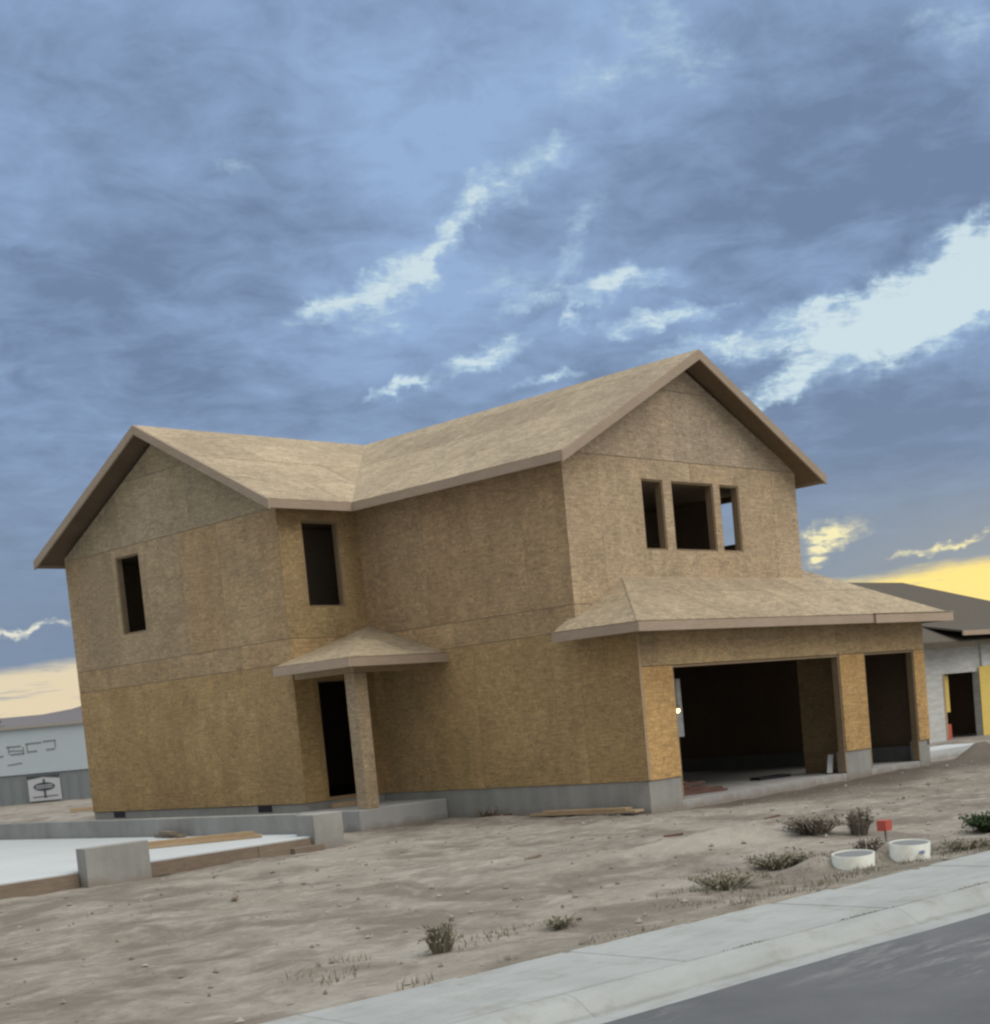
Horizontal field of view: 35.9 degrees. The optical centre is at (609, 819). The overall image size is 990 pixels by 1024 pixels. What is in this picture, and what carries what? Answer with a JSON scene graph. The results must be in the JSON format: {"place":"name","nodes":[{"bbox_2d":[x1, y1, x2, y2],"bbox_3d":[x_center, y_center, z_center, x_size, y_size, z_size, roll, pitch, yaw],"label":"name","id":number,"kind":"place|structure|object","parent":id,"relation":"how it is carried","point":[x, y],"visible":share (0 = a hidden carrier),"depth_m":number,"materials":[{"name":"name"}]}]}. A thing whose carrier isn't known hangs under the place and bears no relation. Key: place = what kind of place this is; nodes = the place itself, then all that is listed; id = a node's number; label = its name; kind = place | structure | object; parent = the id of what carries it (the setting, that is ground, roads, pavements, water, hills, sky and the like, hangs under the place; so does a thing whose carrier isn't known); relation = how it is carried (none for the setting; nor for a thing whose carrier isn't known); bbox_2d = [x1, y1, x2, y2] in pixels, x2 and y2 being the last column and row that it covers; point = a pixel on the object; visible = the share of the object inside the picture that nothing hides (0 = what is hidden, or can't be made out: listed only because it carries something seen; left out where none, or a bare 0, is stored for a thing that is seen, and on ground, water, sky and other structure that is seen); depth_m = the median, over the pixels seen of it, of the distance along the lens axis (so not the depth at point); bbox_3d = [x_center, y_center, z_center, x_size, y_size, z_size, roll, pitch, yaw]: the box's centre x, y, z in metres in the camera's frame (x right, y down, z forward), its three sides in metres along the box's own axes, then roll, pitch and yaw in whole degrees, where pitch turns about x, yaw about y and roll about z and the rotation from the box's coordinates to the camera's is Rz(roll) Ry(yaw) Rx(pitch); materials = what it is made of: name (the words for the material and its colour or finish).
{"place":"outdoors","nodes":[
{"label":"outdoors","id":0,"kind":"place"},
{"bbox_2d":[0,706,82,727],"bbox_3d":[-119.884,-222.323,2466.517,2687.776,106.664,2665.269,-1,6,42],"label":"hills","id":1,"kind":"structure","parent":0,"point":[72,715],"depth_m":2057.39,"materials":[{"name":"grey"}]},
{"bbox_2d":[0,733,989,1023],"bbox_3d":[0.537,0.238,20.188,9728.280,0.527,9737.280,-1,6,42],"label":"ground","id":2,"kind":"structure","parent":0,"point":[164,949],"depth_m":15.01,"materials":[{"name":"beige soil"}]},
{"bbox_2d":[0,721,91,805],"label":"long building","id":3,"kind":"structure","parent":2,"relation":"on","point":[43,763],"depth_m":59.97,"materials":[{"name":"grey metal"}]},
{"bbox_2d":[70,807,92,811],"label":"pale plank","id":4,"kind":"object","parent":2,"relation":"on","point":[80,809],"visible":0.64,"depth_m":46.17,"materials":[{"name":"beige wood"}]},
{"bbox_2d":[0,811,344,898],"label":"new foundation","id":5,"kind":"object","parent":2,"relation":"on","point":[38,858],"visible":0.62,"depth_m":22.80,"materials":[{"name":"concrete"}]},
{"bbox_2d":[154,831,186,837],"bbox_3d":[-7.458,0.247,25.662,0.189,0.100,1.011,-9,5,-39],"label":"board offcut","id":6,"kind":"object","parent":5,"relation":"on","point":[168,834],"visible":1,"depth_m":25.50,"materials":[{"name":"brown wood"}]},
{"bbox_2d":[148,831,261,848],"bbox_3d":[-6.392,0.314,23.445,2.002,0.102,0.318,-6,4,-11],"label":"lumber stack","id":7,"kind":"object","parent":5,"relation":"on","point":[200,839],"visible":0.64,"depth_m":23.36,"materials":[{"name":"beige wood"}]},
{"bbox_2d":[232,894,238,900],"bbox_3d":[-4.051,0.839,16.417,0.050,0.031,0.300,-6,4,-9],"label":"wood scrap","id":8,"kind":"object","parent":2,"relation":"on","point":[234,897],"visible":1,"depth_m":16.33,"materials":[{"name":"beige wood"}]},
{"bbox_2d":[290,844,324,854],"bbox_3d":[-4.455,0.439,22.394,0.506,0.110,0.140,-9,6,-41],"label":"wood block","id":9,"kind":"object","parent":2,"relation":"on","point":[310,848],"depth_m":22.32,"materials":[{"name":"brown wood"}]},
{"bbox_2d":[417,918,463,954],"bbox_3d":[-1.293,0.888,11.480,0.345,0.269,0.338,-7,5,-25],"label":"weed","id":10,"kind":"object","parent":2,"relation":"on","point":[441,937],"visible":0.94,"depth_m":11.41,"materials":[{"name":"plant"}]},
{"bbox_2d":[471,805,501,816],"bbox_3d":[-2.113,-0.129,26.151,0.610,0.222,0.538,-1,6,42],"label":"weed","id":11,"kind":"object","parent":2,"relation":"on","point":[481,814],"visible":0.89,"depth_m":26.09,"materials":[{"name":"plant"}]},
{"bbox_2d":[33,349,953,832],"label":"house","id":12,"kind":"structure","parent":2,"relation":"on","point":[533,605],"depth_m":27.45,"materials":[{"name":"wood"}]},
{"bbox_2d":[116,553,146,634],"bbox_3d":[-9.423,-4.461,30.066,0.846,1.526,0.108,-1,6,42],"label":"window frame","id":13,"kind":"structure","parent":12,"relation":"in","point":[118,560],"depth_m":30.31,"materials":[{"name":"brown wood"}]},
{"bbox_2d":[300,521,344,606],"bbox_3d":[-5.222,-4.607,27.432,0.108,1.526,0.816,-1,6,42],"label":"window frame","id":14,"kind":"structure","parent":12,"relation":"in","point":[334,526],"depth_m":27.67,"materials":[{"name":"brown wood"}]},
{"bbox_2d":[641,479,666,549],"bbox_3d":[0.704,-5.259,26.253,0.138,1.206,0.576,-1,6,42],"label":"window frame","id":15,"kind":"structure","parent":12,"relation":"in","point":[658,484],"depth_m":26.43,"materials":[{"name":"brown wood"}]},
{"bbox_2d":[675,682,679,712],"bbox_3d":[1.528,-2.839,35.013,0.110,0.755,0.110,-1,6,42],"label":"work lamp","id":16,"kind":"object","parent":12,"relation":"hanging from","point":[678,707],"visible":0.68,"depth_m":35.00,"materials":[{"name":"grey plastic"}]},
{"bbox_2d":[671,481,716,550],"bbox_3d":[1.443,-5.387,27.078,0.138,1.206,1.186,-1,6,42],"label":"window frame","id":17,"kind":"structure","parent":12,"relation":"in","point":[708,487],"depth_m":27.47,"materials":[{"name":"brown wood"}]},
{"bbox_2d":[683,781,727,795],"bbox_3d":[1.379,-0.559,26.142,1.332,0.238,0.314,-8,5,-30],"label":"lumber stack","id":18,"kind":"object","parent":12,"relation":"on","point":[690,790],"visible":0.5,"depth_m":26.11,"materials":[{"name":"brown wood"}]},
{"bbox_2d":[721,501,734,547],"bbox_3d":[2.368,-5.915,30.420,0.496,0.896,0.108,-1,6,42],"label":"window frame","id":19,"kind":"structure","parent":12,"relation":"in","point":[726,502],"depth_m":30.38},
{"bbox_2d":[719,485,742,551],"bbox_3d":[2.155,-5.511,27.874,0.138,1.206,0.576,-1,6,42],"label":"window frame","id":20,"kind":"structure","parent":12,"relation":"in","point":[734,492],"depth_m":28.05,"materials":[{"name":"brown wood"}]},
{"bbox_2d":[827,755,832,773],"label":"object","id":21,"kind":"object","parent":12,"relation":"on","point":[830,765],"visible":1,"depth_m":28.52,"materials":[{"name":"grey"}]},
{"bbox_2d":[0,761,989,1023],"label":"stones","id":22,"kind":"object","parent":2,"relation":"on","point":[240,1019],"visible":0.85,"depth_m":16.48,"materials":[{"name":"beige stone"}]},
{"bbox_2d":[484,813,511,816],"bbox_3d":[-1.931,-0.081,25.978,0.180,0.035,0.604,-9,6,-41],"label":"scrap board","id":23,"kind":"object","parent":2,"relation":"on","point":[506,814],"visible":0.86,"depth_m":25.84,"materials":[{"name":"brown wood"}]},
{"bbox_2d":[528,854,541,858],"bbox_3d":[-0.897,0.438,17.990,0.050,0.032,0.340,-4,4,19],"label":"wood scrap","id":24,"kind":"object","parent":2,"relation":"on","point":[534,856],"visible":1,"depth_m":17.96,"materials":[{"name":"beige wood"}]},
{"bbox_2d":[541,914,582,929],"bbox_3d":[-0.401,0.823,12.271,0.346,0.124,0.380,-1,6,42],"label":"weed","id":25,"kind":"object","parent":2,"relation":"on","point":[557,923],"visible":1,"depth_m":12.25,"materials":[{"name":"plant"}]},
{"bbox_2d":[529,807,643,816],"bbox_3d":[-0.406,-0.135,24.705,2.272,0.084,0.240,-2,6,40],"label":"plank pile","id":26,"kind":"object","parent":2,"relation":"on","point":[589,811],"visible":1,"depth_m":24.57,"materials":[{"name":"beige wood"}]},
{"bbox_2d":[282,827,989,990],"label":"ground weeds","id":27,"kind":"object","parent":2,"relation":"on","point":[870,870],"visible":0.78,"depth_m":12.75,"materials":[{"name":"beige plant"}]},
{"bbox_2d":[664,833,682,836],"bbox_3d":[0.800,0.193,19.135,0.260,0.030,0.060,-8,5,-31],"label":"wood scrap","id":28,"kind":"object","parent":2,"relation":"on","point":[676,834],"visible":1,"depth_m":19.11,"materials":[{"name":"brown wood"}]},
{"bbox_2d":[677,866,770,890],"bbox_3d":[1.064,0.533,13.640,0.933,0.195,0.906,-1,6,42],"label":"weed","id":29,"kind":"object","parent":2,"relation":"on","point":[724,881],"visible":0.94,"depth_m":13.60,"materials":[{"name":"plant"}]},
{"bbox_2d":[764,815,779,818],"bbox_3d":[2.246,-0.035,21.048,0.050,0.032,0.360,-2,5,36],"label":"wood scrap","id":30,"kind":"object","parent":2,"relation":"on","point":[774,816],"visible":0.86,"depth_m":21.03,"materials":[{"name":"brown wood"}]},
{"bbox_2d":[741,847,815,869],"bbox_3d":[1.665,0.388,14.903,0.776,0.178,0.778,-5,4,-2],"label":"weed","id":31,"kind":"object","parent":2,"relation":"on","point":[786,859],"visible":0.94,"depth_m":14.81,"materials":[{"name":"plant"}]},
{"bbox_2d":[776,814,846,834],"bbox_3d":[2.317,0.045,17.536,0.868,0.243,0.818,-1,6,42],"label":"dry shrub","id":32,"kind":"object","parent":2,"relation":"on","point":[810,826],"visible":1,"depth_m":17.40,"materials":[{"name":"brown plant"}]},
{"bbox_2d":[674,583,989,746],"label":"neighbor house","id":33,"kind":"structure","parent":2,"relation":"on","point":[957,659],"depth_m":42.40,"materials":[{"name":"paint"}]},
{"bbox_2d":[947,724,951,739],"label":"fuel jug","id":34,"kind":"object","parent":33,"relation":"on","point":[950,731],"visible":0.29,"depth_m":41.52,"materials":[{"name":"red plastic"}]},
{"bbox_2d":[831,849,874,869],"bbox_3d":[2.317,0.482,14.430,0.410,0.335,0.410,3,11,41],"label":"meter pit","id":35,"kind":"object","parent":2,"relation":"on","point":[849,859],"visible":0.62,"depth_m":14.28,"materials":[{"name":"white plastic"}]},
{"bbox_2d":[842,806,874,835],"bbox_3d":[2.844,0.010,17.462,0.386,0.356,0.417,-1,6,42],"label":"dry shrub","id":36,"kind":"object","parent":2,"relation":"on","point":[858,825],"visible":1,"depth_m":17.39,"materials":[{"name":"brown plant"}]},
{"bbox_2d":[849,836,885,851],"bbox_3d":[2.625,0.243,15.467,0.367,0.213,0.390,-1,6,42],"label":"weed","id":37,"kind":"object","parent":2,"relation":"on","point":[870,845],"visible":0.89,"depth_m":15.45,"materials":[{"name":"brown plant"}]},
{"bbox_2d":[876,819,891,841],"bbox_3d":[2.885,0.119,15.959,0.110,0.232,0.120,-1,6,42],"label":"marker flag","id":38,"kind":"object","parent":2,"relation":"on","point":[884,825],"visible":0.94,"depth_m":15.92,"materials":[{"name":"red plastic"}]},
{"bbox_2d":[889,839,929,861],"bbox_3d":[2.882,0.399,14.590,0.390,0.375,0.390,4,11,41],"label":"meter pit","id":39,"kind":"object","parent":2,"relation":"on","point":[902,850],"visible":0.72,"depth_m":14.43,"materials":[{"name":"white plastic"}]},
{"bbox_2d":[937,837,989,852],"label":"weed","id":40,"kind":"object","parent":2,"relation":"on","point":[973,844],"visible":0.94,"depth_m":14.77,"materials":[{"name":"brown plant"}]},
{"bbox_2d":[954,741,989,759],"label":"dirt mound","id":41,"kind":"object","parent":2,"relation":"on","point":[978,749],"visible":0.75,"depth_m":31.49,"materials":[{"name":"brown soil"}]},
{"bbox_2d":[958,810,989,832],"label":"green bush","id":42,"kind":"object","parent":2,"relation":"on","point":[981,823],"visible":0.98,"depth_m":16.45,"materials":[{"name":"green plant"}]},
{"bbox_2d":[0,0,989,717],"label":"sky","id":43,"kind":"structure","parent":0,"point":[359,222],"materials":[{"name":"blue"}]},
{"bbox_2d":[261,851,989,1023],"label":"sidewalk","id":44,"kind":"structure","parent":0,"point":[454,999],"depth_m":10.29,"materials":[{"name":"concrete"}]},
{"bbox_2d":[716,881,986,952],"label":"joint weeds","id":45,"kind":"object","parent":44,"relation":"on","point":[856,915],"visible":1,"depth_m":11.05,"materials":[{"name":"green plant"}]},
{"bbox_2d":[750,774,790,780],"bbox_3d":[3.023,-0.808,28.813,0.848,0.050,0.362,-8,5,-37],"label":"dark mat","id":46,"kind":"object","parent":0,"point":[774,776],"visible":1,"depth_m":28.65,"materials":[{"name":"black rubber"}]},
{"bbox_2d":[603,913,989,1023],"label":"road","id":47,"kind":"structure","parent":0,"point":[939,975],"depth_m":8.88,"materials":[{"name":"grey asphalt"}]},
{"bbox_2d":[448,882,989,1023],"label":"kerb","id":48,"kind":"structure","parent":47,"relation":"on","point":[609,1001],"depth_m":9.82,"materials":[{"name":"concrete"}]},
{"bbox_2d":[930,743,973,759],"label":"concrete slab","id":49,"kind":"structure","parent":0,"point":[945,751],"depth_m":32.42,"materials":[{"name":"white concrete"}]}
]}

